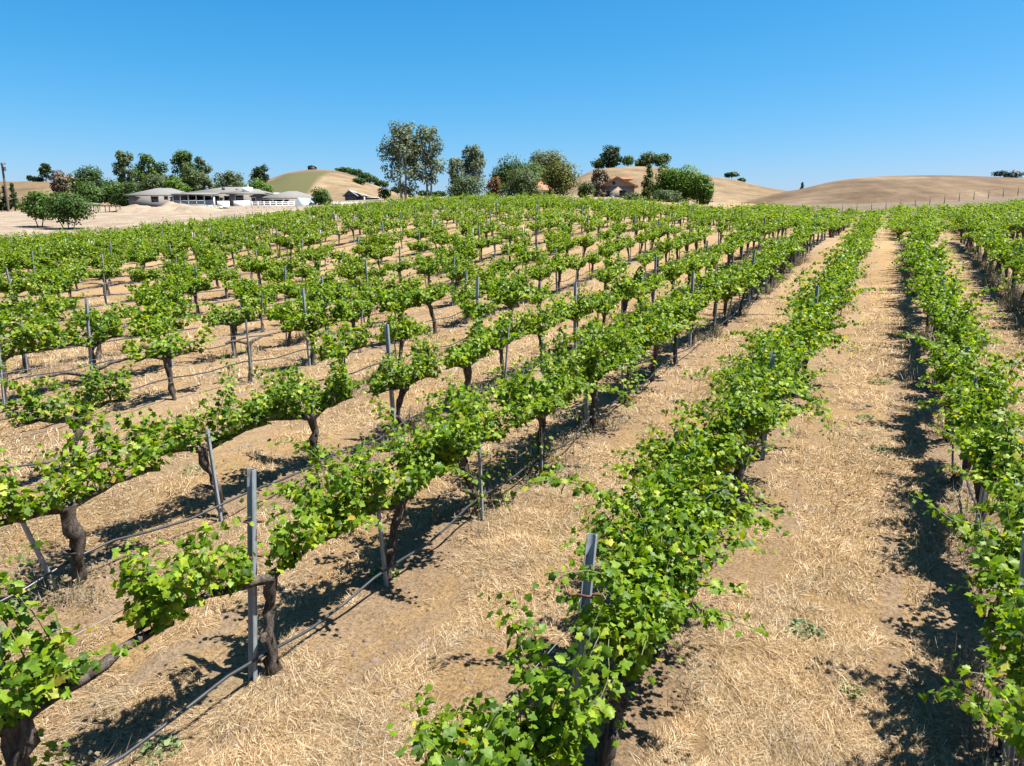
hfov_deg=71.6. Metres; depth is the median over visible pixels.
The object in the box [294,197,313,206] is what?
white coop
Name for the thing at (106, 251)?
grapevine
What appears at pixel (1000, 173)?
hazy tree
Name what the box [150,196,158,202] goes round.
window
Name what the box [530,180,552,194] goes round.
second tile house
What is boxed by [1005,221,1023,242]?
grapevine
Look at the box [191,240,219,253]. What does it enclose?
grapevine
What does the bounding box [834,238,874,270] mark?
grapevine
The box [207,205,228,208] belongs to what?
rubble pile
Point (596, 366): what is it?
grapevine
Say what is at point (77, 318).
grapevine
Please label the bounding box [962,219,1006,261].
grapevine
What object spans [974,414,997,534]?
vine stake
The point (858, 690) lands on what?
green weed
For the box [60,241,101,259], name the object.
grapevine
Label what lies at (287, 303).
drip hose
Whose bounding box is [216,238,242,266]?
grapevine
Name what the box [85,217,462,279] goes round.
drip hose
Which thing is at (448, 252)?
grapevine
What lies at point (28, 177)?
hilltop shrub
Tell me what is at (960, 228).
grapevine
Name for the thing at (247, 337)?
vine stake
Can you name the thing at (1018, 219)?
grapevine
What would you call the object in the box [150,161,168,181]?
pine tree
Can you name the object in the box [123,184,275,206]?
ranch house
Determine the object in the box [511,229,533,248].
grapevine
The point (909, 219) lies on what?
grapevine
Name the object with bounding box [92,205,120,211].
work table
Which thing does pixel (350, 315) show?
grapevine
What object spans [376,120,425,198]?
gum tree
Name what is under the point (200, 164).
background tree
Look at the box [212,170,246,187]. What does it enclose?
background tree
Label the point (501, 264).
grapevine
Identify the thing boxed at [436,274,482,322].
grapevine
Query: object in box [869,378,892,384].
green weed
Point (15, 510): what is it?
grapevine
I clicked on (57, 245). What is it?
grapevine
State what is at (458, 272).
grapevine
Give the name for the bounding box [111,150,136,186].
tree
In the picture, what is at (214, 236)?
grapevine
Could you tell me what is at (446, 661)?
soil clods
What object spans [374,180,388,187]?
oak tree
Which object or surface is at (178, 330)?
drip hose
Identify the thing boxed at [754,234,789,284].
grapevine
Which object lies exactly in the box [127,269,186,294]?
grapevine
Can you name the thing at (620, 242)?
grapevine
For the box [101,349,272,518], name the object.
grapevine
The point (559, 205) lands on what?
distant vines
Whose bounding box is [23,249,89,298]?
grapevine
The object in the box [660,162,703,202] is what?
garden tree
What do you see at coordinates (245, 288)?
grapevine
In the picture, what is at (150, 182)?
background tree
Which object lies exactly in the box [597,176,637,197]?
tile roof house
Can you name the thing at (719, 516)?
grapevine
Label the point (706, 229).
grapevine
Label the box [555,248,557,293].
steel post
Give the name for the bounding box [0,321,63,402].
grapevine
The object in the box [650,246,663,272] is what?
grapevine
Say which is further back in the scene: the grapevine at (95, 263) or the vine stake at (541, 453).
the grapevine at (95, 263)
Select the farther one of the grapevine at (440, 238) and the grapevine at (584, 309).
the grapevine at (440, 238)
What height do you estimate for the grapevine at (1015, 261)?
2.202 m
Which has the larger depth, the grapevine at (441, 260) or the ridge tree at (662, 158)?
the ridge tree at (662, 158)
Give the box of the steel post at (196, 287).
[195,265,197,315]
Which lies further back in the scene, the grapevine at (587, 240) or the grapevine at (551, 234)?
the grapevine at (551, 234)
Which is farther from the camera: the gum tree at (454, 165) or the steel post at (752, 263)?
the gum tree at (454, 165)
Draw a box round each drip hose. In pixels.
[0,216,492,297]
[0,226,675,383]
[0,235,785,601]
[0,238,723,469]
[0,248,653,420]
[4,218,394,276]
[4,229,576,341]
[10,225,556,325]
[19,220,540,313]
[27,225,639,353]
[78,228,460,299]
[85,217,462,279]
[101,216,434,271]
[102,237,825,765]
[568,365,799,765]
[931,318,998,603]
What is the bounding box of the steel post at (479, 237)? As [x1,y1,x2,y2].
[478,226,479,262]
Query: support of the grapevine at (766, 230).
on the ground at (400, 609)
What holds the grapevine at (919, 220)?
on the ground at (400, 609)
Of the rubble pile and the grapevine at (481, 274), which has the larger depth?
the rubble pile
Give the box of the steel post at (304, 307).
[301,288,310,365]
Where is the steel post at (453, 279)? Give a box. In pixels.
[451,256,454,305]
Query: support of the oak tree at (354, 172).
on the hill at (336, 185)
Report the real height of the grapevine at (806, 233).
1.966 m
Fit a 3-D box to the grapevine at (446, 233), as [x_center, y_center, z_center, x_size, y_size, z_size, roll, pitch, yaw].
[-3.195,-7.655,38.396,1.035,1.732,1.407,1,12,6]
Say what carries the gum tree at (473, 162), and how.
on the ground at (400, 609)
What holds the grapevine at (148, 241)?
on the ground at (400, 609)
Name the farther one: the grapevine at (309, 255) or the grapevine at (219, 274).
the grapevine at (309, 255)
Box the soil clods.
[0,317,1023,765]
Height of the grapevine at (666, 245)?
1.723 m
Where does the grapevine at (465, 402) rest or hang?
on the ground at (400, 609)
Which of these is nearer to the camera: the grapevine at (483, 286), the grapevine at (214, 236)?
the grapevine at (483, 286)
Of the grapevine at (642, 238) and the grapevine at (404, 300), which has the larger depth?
the grapevine at (642, 238)
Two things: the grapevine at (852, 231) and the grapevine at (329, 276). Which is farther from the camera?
the grapevine at (852, 231)
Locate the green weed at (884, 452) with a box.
[868,444,902,453]
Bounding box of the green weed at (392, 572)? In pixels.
[369,566,401,580]
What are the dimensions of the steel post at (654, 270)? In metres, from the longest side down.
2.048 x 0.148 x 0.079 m
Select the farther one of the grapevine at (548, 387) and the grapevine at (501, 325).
the grapevine at (501, 325)
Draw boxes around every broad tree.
[15,190,55,226]
[39,190,99,228]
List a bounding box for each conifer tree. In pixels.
[0,192,4,211]
[1,185,11,210]
[5,183,19,210]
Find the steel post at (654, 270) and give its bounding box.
[652,256,657,306]
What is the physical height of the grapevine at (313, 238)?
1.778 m
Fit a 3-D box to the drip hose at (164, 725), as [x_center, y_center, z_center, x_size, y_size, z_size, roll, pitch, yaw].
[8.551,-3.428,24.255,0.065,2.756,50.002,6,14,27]
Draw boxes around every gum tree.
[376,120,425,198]
[407,124,446,197]
[445,158,465,187]
[460,144,486,194]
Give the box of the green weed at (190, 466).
[178,463,222,476]
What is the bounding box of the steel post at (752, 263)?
[747,249,755,306]
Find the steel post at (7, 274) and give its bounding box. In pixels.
[5,266,16,316]
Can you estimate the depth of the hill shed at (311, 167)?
471.01 m
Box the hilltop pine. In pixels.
[37,163,52,181]
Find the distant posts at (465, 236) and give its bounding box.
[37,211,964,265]
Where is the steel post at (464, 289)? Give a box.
[463,270,466,323]
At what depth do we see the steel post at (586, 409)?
10.92 m
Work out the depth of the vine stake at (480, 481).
7.95 m
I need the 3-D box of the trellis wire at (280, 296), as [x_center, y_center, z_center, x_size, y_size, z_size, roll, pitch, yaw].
[-2.010,-5.994,30.276,0.045,3.067,48.720,6,14,27]
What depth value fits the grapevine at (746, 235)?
33.29 m
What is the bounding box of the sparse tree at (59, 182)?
[48,169,70,195]
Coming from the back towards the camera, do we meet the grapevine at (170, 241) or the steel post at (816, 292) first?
the grapevine at (170, 241)
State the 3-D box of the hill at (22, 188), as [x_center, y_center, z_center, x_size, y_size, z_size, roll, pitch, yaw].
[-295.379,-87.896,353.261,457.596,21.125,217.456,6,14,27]
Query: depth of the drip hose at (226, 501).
7.61 m
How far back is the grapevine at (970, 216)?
35.57 m
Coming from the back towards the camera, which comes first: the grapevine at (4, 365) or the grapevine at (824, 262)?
the grapevine at (824, 262)
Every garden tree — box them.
[489,153,534,192]
[522,161,547,183]
[528,148,566,191]
[538,157,583,194]
[577,180,595,197]
[591,168,609,196]
[639,163,655,200]
[651,163,680,200]
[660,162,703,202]
[687,174,716,204]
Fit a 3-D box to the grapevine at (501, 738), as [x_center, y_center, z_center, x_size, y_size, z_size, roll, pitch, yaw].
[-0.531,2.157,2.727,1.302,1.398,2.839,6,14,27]
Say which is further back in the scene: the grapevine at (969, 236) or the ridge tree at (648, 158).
the ridge tree at (648, 158)
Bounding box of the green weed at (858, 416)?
[856,413,874,419]
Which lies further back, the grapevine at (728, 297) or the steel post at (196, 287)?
the steel post at (196, 287)
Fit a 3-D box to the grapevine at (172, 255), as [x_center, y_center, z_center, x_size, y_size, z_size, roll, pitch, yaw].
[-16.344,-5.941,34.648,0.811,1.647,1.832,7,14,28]
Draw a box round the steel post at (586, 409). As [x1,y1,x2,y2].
[580,336,589,431]
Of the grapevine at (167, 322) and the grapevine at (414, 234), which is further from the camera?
the grapevine at (414, 234)
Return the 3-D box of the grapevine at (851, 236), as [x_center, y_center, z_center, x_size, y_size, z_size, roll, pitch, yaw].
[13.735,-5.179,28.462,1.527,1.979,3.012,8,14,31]
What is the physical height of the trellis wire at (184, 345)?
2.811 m
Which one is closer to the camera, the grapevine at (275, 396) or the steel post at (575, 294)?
the grapevine at (275, 396)
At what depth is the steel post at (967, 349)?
9.84 m
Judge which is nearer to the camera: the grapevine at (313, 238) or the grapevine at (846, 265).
the grapevine at (846, 265)
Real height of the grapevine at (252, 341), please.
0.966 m
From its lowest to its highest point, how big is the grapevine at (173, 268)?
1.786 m
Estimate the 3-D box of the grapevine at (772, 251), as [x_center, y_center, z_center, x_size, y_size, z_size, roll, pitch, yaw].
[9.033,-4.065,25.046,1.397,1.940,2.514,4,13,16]
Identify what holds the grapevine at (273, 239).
on the ground at (400, 609)
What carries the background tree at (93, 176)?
on the ground at (400, 609)
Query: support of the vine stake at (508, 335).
on the ground at (400, 609)
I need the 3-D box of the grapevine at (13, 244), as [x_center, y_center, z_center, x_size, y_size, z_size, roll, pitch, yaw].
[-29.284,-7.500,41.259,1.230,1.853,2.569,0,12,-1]
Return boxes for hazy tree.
[991,170,1009,176]
[1002,171,1023,177]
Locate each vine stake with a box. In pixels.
[0,351,4,404]
[0,635,6,719]
[17,521,58,588]
[20,319,28,372]
[103,274,106,303]
[205,429,222,521]
[230,320,235,358]
[245,319,252,383]
[261,294,262,331]
[358,310,362,352]
[373,470,388,586]
[476,439,483,520]
[504,323,509,384]
[539,427,542,468]
[621,285,622,320]
[621,329,623,403]
[675,303,679,364]
[713,300,716,333]
[726,292,733,325]
[959,378,977,486]
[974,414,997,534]
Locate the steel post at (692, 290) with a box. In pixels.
[688,271,695,346]
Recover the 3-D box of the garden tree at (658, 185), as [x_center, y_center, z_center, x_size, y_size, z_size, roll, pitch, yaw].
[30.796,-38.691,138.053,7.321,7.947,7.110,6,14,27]
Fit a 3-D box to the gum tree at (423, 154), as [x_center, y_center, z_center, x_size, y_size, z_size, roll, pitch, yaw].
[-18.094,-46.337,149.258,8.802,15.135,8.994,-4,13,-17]
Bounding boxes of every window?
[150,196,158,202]
[189,196,195,203]
[197,196,203,203]
[205,196,211,203]
[235,195,243,200]
[261,199,269,204]
[273,199,282,204]
[603,190,609,196]
[619,190,626,195]
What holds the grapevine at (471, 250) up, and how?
on the ground at (400, 609)
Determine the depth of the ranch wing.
144.85 m
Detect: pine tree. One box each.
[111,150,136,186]
[132,152,156,183]
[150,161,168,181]
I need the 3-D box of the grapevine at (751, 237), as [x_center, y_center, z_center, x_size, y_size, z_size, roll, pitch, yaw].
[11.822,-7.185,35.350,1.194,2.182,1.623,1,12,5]
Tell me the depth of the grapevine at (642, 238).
35.28 m
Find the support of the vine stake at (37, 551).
on the ground at (400, 609)
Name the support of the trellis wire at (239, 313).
on the ground at (400, 609)
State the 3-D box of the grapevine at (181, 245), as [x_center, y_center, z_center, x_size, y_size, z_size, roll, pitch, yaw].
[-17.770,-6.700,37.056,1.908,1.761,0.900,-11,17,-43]
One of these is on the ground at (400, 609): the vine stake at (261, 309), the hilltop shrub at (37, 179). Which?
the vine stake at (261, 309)
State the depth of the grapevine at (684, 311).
14.94 m
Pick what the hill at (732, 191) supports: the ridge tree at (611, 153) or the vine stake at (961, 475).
the ridge tree at (611, 153)
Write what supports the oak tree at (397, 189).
on the hill at (336, 185)
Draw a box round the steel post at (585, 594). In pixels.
[567,533,601,765]
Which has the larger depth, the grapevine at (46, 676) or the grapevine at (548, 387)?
the grapevine at (548, 387)
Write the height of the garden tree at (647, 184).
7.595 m
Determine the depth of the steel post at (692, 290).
16.57 m
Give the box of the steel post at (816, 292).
[810,285,820,355]
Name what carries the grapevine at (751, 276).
on the ground at (400, 609)
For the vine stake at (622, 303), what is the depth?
19.14 m
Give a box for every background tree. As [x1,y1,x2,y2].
[64,164,107,206]
[71,181,102,207]
[98,177,123,206]
[107,181,142,206]
[131,173,168,191]
[164,176,191,191]
[169,149,195,181]
[175,165,208,191]
[194,156,215,189]
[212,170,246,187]
[246,177,273,192]
[248,164,269,183]
[310,186,332,204]
[377,187,390,199]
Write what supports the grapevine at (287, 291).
on the ground at (400, 609)
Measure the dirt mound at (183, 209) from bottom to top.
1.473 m
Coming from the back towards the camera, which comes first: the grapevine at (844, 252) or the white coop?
the white coop
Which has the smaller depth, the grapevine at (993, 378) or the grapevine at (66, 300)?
the grapevine at (993, 378)
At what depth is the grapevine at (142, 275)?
27.76 m
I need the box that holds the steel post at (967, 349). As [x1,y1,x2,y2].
[947,346,969,441]
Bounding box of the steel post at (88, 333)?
[84,297,92,379]
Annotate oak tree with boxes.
[334,167,350,172]
[344,169,362,175]
[353,177,366,183]
[356,172,373,179]
[365,175,378,182]
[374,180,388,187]
[388,186,414,193]
[417,190,429,195]
[432,190,447,196]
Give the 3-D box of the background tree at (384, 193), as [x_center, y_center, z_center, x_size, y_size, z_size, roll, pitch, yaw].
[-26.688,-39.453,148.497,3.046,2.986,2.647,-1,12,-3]
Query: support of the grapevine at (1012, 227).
on the ground at (400, 609)
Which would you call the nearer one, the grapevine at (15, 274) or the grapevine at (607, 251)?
the grapevine at (15, 274)
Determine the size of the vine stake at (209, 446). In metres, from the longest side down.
1.303 x 0.065 x 0.051 m
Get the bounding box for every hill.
[0,181,117,211]
[266,170,424,200]
[553,166,785,202]
[743,175,1023,203]
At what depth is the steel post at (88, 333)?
13.84 m
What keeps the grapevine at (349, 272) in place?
on the ground at (400, 609)
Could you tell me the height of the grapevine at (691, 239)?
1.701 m
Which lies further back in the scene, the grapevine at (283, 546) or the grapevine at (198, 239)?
the grapevine at (198, 239)
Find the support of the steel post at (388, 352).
on the ground at (400, 609)
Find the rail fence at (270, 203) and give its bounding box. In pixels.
[245,201,294,208]
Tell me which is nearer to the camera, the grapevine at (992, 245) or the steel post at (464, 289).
the steel post at (464, 289)
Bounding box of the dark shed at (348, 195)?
[342,190,380,200]
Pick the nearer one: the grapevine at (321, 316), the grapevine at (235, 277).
the grapevine at (321, 316)
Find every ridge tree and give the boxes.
[590,158,607,168]
[599,145,623,166]
[605,160,617,167]
[620,155,634,165]
[634,159,646,166]
[638,151,657,165]
[654,153,673,166]
[724,171,739,178]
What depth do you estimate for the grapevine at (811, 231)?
34.86 m
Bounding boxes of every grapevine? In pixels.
[0,237,43,272]
[0,238,25,251]
[0,247,28,285]
[0,248,28,272]
[0,264,49,315]
[0,284,37,310]
[0,286,74,346]
[0,291,11,312]
[0,308,63,372]
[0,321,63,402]
[0,359,10,370]
[0,362,135,477]
[0,395,182,584]
[0,516,263,765]
[5,261,45,295]
[12,246,54,269]
[13,263,95,310]
[17,266,76,320]
[21,238,70,259]
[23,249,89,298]
[24,291,87,324]
[33,358,127,424]
[37,304,124,380]
[45,238,71,262]
[50,256,89,290]
[54,236,109,253]
[54,252,92,276]
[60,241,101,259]
[71,302,138,359]
[82,254,129,286]
[83,260,133,295]
[84,281,124,303]
[91,251,124,278]
[92,243,123,255]
[93,232,126,250]
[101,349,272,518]
[108,237,158,271]
[110,454,365,676]
[114,293,202,336]
[118,271,188,306]
[119,237,161,249]
[121,240,166,269]
[121,314,223,399]
[123,295,202,363]
[126,258,162,282]
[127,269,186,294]
[132,236,156,245]
[155,256,191,268]
[160,238,186,254]
[160,244,189,260]
[160,253,206,274]
[160,265,216,315]
[161,254,201,303]
[163,229,188,248]
[180,234,208,258]
[187,233,222,263]
[187,277,260,357]
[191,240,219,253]
[194,243,227,288]
[195,247,234,259]
[199,256,240,298]
[205,225,243,260]
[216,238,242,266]
[222,274,258,303]
[225,334,272,381]
[228,274,279,314]
[232,246,280,287]
[233,229,257,251]
[235,281,278,331]
[241,239,272,248]
[245,333,368,471]
[249,240,276,261]
[256,405,487,581]
[258,293,316,346]
[260,251,296,301]
[263,295,345,365]
[265,232,287,257]
[269,249,301,280]
[270,276,308,298]
[276,233,303,256]
[281,273,320,321]
[285,220,314,237]
[285,276,354,333]
[292,230,332,258]
[292,246,327,276]
[293,243,314,263]
[294,251,320,292]
[300,317,378,382]
[306,267,336,286]
[312,279,361,311]
[315,239,338,266]
[321,245,350,266]
[325,279,377,352]
[327,250,367,294]
[335,247,371,280]
[345,273,386,290]
[346,283,395,328]
[351,243,373,259]
[354,231,382,256]
[354,242,400,266]
[354,372,564,517]
[356,228,400,262]
[361,259,388,292]
[364,320,451,435]
[367,229,400,240]
[367,307,430,362]
[370,266,445,343]
[380,255,422,280]
[382,272,421,314]
[386,684,604,765]
[394,276,450,333]
[400,224,440,252]
[403,237,434,252]
[407,249,447,284]
[408,251,439,277]
[421,222,449,248]
[425,230,456,257]
[428,241,456,270]
[431,253,475,288]
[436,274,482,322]
[438,301,499,389]
[440,256,484,305]
[443,226,461,249]
[447,233,484,247]
[452,230,480,281]
[454,223,488,236]
[455,292,502,326]
[462,265,512,315]
[467,259,494,297]
[467,308,533,383]
[473,229,499,262]
[477,302,639,473]
[478,217,497,247]
[478,456,768,765]
[479,270,542,328]
[484,254,523,276]
[486,231,505,254]
[491,263,534,307]
[494,224,521,244]
[494,456,791,685]
[500,240,520,261]
[507,242,544,272]
[508,297,567,370]
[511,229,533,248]
[513,228,527,237]
[518,253,557,287]
[521,308,649,431]
[528,276,554,305]
[529,245,549,263]
[536,247,580,293]
[540,226,566,255]
[542,232,568,272]
[547,226,580,252]
[548,278,603,355]
[554,214,576,234]
[570,253,590,285]
[573,233,602,257]
[575,296,693,403]
[583,248,601,279]
[586,287,629,340]
[588,263,621,291]
[593,227,620,245]
[596,237,617,259]
[597,231,633,259]
[600,251,630,281]
[602,403,781,565]
[604,214,631,237]
[605,279,694,381]
[606,255,649,325]
[622,236,636,264]
[629,275,664,311]
[630,285,722,363]
[634,230,653,258]
[634,249,654,276]
[643,269,671,304]
[644,223,661,251]
[648,237,679,264]
[649,218,674,240]
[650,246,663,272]
[653,250,695,299]
[654,273,722,346]
[663,222,673,238]
[666,252,711,290]
[667,355,842,500]
[670,225,686,236]
[670,229,704,255]
[674,235,686,260]
[677,225,716,249]
[679,241,717,288]
[685,255,749,335]
[688,221,716,246]
[701,329,838,454]
[702,241,729,273]
[705,251,723,275]
[706,269,763,325]
[713,217,732,243]
[717,249,786,315]
[718,322,832,412]
[719,234,745,268]
[720,227,751,264]
[721,222,757,258]
[728,259,774,306]
[742,220,775,250]
[742,242,796,299]
[743,216,761,258]
[747,240,789,285]
[751,223,764,252]
[751,306,858,396]
[752,215,779,242]
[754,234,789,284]
[763,232,804,280]
[765,235,805,262]
[768,275,866,369]
[769,220,781,237]
[773,234,805,272]
[776,267,849,351]
[782,268,859,328]
[787,221,812,259]
[787,261,882,342]
[788,219,824,256]
[789,231,804,265]
[792,261,860,315]
[794,215,827,253]
[800,212,826,247]
[800,217,826,250]
[805,253,866,278]
[811,213,832,244]
[815,246,862,281]
[822,242,865,272]
[832,229,877,269]
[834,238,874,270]
[836,228,871,270]
[838,222,873,265]
[839,221,872,240]
[839,229,879,269]
[845,219,872,238]
[854,226,879,242]
[857,215,883,230]
[859,222,880,235]
[863,218,881,238]
[888,243,942,280]
[893,233,955,262]
[894,221,943,244]
[895,248,959,311]
[896,324,997,440]
[897,225,934,246]
[898,264,962,320]
[899,212,935,230]
[901,231,935,251]
[901,235,935,275]
[902,222,949,239]
[902,237,963,300]
[902,263,975,340]
[903,210,933,224]
[909,262,969,332]
[910,280,1010,344]
[910,489,1023,765]
[911,349,1023,485]
[917,291,1004,337]
[918,653,1023,760]
[929,299,1011,408]
[930,380,1023,533]
[935,411,1023,625]
[951,219,966,244]
[952,207,975,242]
[954,208,991,245]
[954,210,1008,246]
[959,223,987,255]
[960,215,984,248]
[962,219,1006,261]
[963,216,998,235]
[968,227,1022,275]
[971,225,1007,263]
[978,225,1018,268]
[981,233,1012,279]
[984,233,1023,288]
[987,243,1023,294]
[994,209,1023,238]
[995,257,1023,285]
[996,256,1023,301]
[998,251,1023,274]
[1004,211,1023,239]
[1005,214,1019,240]
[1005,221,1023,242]
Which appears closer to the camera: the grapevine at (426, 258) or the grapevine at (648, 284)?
the grapevine at (648, 284)
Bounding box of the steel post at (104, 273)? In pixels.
[101,254,107,295]
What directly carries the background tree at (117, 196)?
on the ground at (400, 609)
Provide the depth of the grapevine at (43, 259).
31.27 m
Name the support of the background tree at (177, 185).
on the ground at (400, 609)
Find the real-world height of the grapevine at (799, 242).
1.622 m
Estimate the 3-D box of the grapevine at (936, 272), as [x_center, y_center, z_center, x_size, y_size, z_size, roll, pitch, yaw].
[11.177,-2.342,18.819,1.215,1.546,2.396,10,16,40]
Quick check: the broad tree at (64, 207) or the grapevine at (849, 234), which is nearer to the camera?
the grapevine at (849, 234)
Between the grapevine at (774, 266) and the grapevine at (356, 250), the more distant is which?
the grapevine at (356, 250)
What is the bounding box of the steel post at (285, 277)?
[284,266,287,305]
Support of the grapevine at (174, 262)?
on the ground at (400, 609)
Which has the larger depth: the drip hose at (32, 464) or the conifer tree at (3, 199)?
the conifer tree at (3, 199)
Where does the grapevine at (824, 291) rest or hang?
on the ground at (400, 609)
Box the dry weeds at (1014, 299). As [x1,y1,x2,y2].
[0,233,1023,765]
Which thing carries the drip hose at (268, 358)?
on the ground at (400, 609)
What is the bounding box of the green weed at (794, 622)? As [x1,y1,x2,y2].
[785,618,826,642]
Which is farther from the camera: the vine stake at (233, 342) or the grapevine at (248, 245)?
the grapevine at (248, 245)
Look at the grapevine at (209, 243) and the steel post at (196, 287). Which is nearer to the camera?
the steel post at (196, 287)
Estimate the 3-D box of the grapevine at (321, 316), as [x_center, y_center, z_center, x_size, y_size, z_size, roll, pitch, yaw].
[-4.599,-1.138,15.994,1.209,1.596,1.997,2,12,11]
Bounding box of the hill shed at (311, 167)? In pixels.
[307,165,316,169]
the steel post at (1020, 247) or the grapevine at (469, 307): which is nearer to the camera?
the grapevine at (469, 307)
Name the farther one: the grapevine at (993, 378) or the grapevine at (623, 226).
the grapevine at (623, 226)
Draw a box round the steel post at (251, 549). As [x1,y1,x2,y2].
[243,468,263,681]
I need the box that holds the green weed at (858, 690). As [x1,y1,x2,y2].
[835,678,865,700]
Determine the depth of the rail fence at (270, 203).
126.99 m
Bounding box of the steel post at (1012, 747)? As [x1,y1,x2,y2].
[1001,531,1023,765]
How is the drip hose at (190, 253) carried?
on the ground at (400, 609)
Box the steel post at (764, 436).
[760,352,775,460]
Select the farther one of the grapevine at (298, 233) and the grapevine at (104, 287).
the grapevine at (298, 233)
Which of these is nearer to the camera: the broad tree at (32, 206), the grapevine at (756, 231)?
the grapevine at (756, 231)
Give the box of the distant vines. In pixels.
[0,190,1023,258]
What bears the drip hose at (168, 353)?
on the ground at (400, 609)
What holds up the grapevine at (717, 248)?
on the ground at (400, 609)
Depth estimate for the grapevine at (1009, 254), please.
21.79 m
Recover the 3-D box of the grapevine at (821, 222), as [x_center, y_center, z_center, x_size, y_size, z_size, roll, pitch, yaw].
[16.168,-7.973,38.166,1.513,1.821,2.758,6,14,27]
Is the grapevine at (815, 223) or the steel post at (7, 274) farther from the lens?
the grapevine at (815, 223)
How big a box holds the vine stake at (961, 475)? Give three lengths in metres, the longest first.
1.675 x 0.065 x 0.051 m
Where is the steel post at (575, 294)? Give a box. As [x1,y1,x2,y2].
[574,282,576,351]
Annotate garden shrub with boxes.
[496,167,545,196]
[622,191,642,200]
[648,189,681,202]
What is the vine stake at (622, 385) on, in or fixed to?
on the ground at (400, 609)
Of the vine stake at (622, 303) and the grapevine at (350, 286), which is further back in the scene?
the grapevine at (350, 286)
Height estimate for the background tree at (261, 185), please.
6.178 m
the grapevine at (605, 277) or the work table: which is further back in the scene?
the work table
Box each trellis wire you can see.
[0,221,657,346]
[1,225,684,373]
[2,224,735,415]
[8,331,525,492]
[14,218,628,326]
[75,413,507,634]
[456,325,797,760]
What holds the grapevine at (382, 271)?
on the ground at (400, 609)
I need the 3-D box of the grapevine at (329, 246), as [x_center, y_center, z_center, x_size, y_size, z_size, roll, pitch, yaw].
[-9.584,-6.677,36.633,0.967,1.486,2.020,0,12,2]
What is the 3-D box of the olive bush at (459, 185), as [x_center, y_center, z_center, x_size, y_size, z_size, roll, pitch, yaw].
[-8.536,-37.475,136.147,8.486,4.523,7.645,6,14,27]
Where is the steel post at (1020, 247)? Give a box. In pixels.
[1012,244,1021,291]
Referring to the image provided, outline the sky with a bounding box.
[0,0,1023,196]
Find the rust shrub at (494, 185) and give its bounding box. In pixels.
[485,176,504,197]
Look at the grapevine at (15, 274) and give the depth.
28.48 m
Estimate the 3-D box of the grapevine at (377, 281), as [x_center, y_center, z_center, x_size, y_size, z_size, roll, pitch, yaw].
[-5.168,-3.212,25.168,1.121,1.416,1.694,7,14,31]
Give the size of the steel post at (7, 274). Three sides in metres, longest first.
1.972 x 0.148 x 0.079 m
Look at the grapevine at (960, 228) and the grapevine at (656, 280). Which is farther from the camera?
the grapevine at (960, 228)
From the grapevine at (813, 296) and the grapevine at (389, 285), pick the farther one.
the grapevine at (389, 285)
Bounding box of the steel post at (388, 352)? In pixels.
[384,324,395,439]
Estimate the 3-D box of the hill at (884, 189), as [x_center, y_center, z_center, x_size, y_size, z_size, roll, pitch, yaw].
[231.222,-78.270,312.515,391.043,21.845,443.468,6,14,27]
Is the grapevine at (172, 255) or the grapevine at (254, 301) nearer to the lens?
the grapevine at (254, 301)
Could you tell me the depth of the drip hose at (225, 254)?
39.12 m
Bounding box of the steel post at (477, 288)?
[476,276,480,330]
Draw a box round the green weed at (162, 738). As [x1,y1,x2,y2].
[135,732,183,765]
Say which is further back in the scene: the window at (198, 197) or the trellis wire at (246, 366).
the window at (198, 197)
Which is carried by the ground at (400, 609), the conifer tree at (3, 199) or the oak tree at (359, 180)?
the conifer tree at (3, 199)
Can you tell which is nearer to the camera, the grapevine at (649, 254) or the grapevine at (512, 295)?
the grapevine at (512, 295)
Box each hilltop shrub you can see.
[26,175,32,181]
[31,176,45,181]
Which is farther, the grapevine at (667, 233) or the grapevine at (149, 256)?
the grapevine at (667, 233)
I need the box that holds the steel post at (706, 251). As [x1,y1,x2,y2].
[705,241,707,277]
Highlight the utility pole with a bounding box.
[1,162,9,211]
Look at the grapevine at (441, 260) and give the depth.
29.11 m
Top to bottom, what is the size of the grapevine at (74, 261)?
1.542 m
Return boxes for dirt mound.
[103,204,150,211]
[125,201,190,212]
[165,206,223,212]
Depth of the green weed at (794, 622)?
5.83 m
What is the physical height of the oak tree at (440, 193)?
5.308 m
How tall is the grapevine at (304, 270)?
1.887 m
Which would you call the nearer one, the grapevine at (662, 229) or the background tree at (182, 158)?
the grapevine at (662, 229)
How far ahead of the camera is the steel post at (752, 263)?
22.29 m
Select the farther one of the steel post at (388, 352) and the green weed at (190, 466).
the steel post at (388, 352)
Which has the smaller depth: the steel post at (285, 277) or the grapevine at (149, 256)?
the steel post at (285, 277)
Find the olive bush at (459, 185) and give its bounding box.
[445,175,488,197]
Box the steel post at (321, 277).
[320,276,327,333]
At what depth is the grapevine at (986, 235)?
28.74 m
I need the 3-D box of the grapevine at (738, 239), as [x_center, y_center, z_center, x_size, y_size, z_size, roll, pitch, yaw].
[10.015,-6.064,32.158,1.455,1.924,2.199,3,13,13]
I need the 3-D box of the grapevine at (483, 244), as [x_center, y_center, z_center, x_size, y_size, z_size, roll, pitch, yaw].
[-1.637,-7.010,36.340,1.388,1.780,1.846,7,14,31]
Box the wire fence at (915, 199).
[741,187,1022,213]
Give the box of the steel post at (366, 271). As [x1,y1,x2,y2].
[364,259,368,290]
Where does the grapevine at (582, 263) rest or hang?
on the ground at (400, 609)
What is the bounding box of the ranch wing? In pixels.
[257,191,316,204]
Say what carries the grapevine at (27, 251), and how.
on the ground at (400, 609)
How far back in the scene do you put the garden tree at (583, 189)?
137.90 m
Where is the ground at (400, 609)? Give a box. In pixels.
[0,195,1023,765]
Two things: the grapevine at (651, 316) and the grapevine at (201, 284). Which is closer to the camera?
the grapevine at (651, 316)

